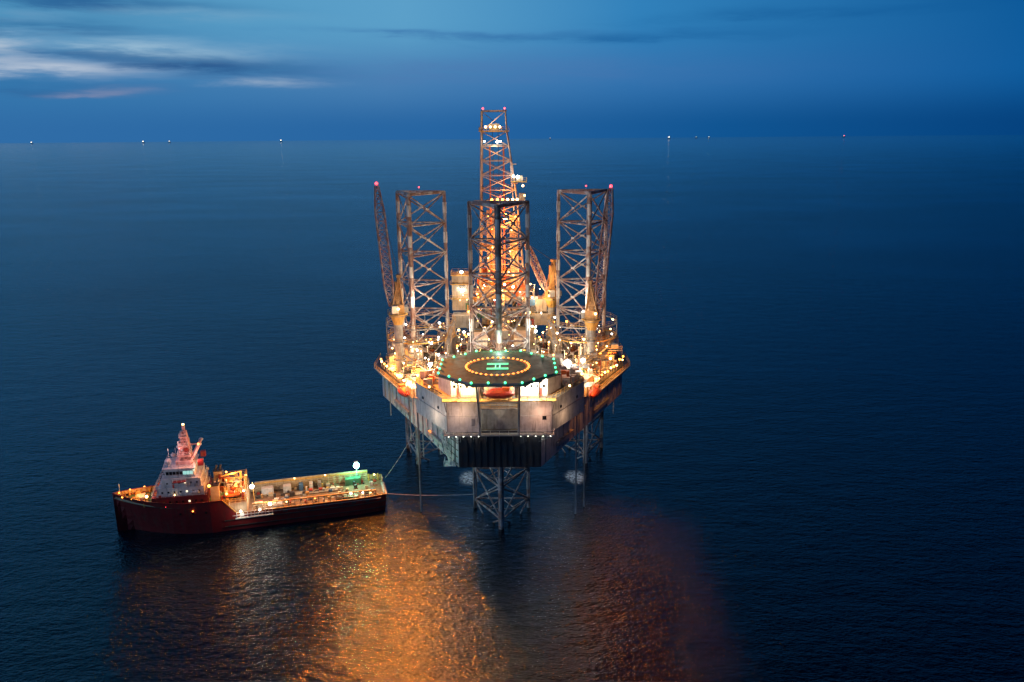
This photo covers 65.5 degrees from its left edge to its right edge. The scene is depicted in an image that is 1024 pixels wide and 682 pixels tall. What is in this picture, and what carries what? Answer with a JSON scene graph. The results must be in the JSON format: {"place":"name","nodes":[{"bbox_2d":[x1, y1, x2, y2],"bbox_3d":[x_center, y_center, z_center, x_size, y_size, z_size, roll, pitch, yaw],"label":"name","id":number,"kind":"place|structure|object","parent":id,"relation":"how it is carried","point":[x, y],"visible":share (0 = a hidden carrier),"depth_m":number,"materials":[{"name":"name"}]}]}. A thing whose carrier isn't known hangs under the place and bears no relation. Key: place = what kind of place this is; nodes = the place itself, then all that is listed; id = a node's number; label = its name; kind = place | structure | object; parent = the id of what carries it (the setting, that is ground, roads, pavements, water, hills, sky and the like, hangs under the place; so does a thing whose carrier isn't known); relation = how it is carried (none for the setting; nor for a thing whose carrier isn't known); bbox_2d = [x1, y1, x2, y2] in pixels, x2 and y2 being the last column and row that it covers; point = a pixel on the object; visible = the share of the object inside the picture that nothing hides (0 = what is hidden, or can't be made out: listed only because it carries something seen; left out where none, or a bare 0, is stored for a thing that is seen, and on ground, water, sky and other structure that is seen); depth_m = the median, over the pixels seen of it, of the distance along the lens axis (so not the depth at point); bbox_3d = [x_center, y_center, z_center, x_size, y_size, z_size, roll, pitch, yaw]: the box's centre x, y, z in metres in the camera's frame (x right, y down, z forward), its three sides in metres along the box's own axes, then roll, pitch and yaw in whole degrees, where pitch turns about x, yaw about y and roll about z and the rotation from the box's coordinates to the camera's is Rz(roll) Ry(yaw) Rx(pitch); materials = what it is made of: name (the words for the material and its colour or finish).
{"place":"outdoors","nodes":[
{"label":"outdoors","id":0,"kind":"place"},
{"bbox_2d":[0,135,1023,681],"bbox_3d":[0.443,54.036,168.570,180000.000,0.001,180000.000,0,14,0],"label":"sea","id":1,"kind":"structure","parent":0,"point":[804,463],"depth_m":275.44,"materials":[{"name":"blue liquid"}]},
{"bbox_2d":[112,424,387,533],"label":"supply vessel","id":2,"kind":"object","parent":1,"relation":"on","point":[187,494],"visible":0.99,"depth_m":198.91,"materials":[{"name":"red metal"}]},
{"bbox_2d":[463,473,472,482],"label":"sea foam","id":3,"kind":"object","parent":1,"relation":"on","point":[469,475],"visible":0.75,"depth_m":228.09,"materials":[{"name":"white"}]},
{"bbox_2d":[374,107,629,529],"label":"jackup drilling rig","id":4,"kind":"object","parent":1,"relation":"in","point":[500,390],"visible":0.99,"depth_m":212.84,"materials":[{"name":"metal"}]},
{"bbox_2d":[383,493,474,495],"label":"mooring rope","id":5,"kind":"object","parent":4,"relation":"attached to","point":[431,495],"visible":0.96,"depth_m":208.56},
{"bbox_2d":[569,472,581,480],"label":"sea foam","id":6,"kind":"object","parent":1,"relation":"on","point":[578,477],"visible":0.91,"depth_m":227.84,"materials":[{"name":"white"}]},
{"bbox_2d":[0,0,1023,142],"label":"sky","id":7,"kind":"structure","parent":0,"point":[72,71],"materials":[{"name":"blue"}]}
]}

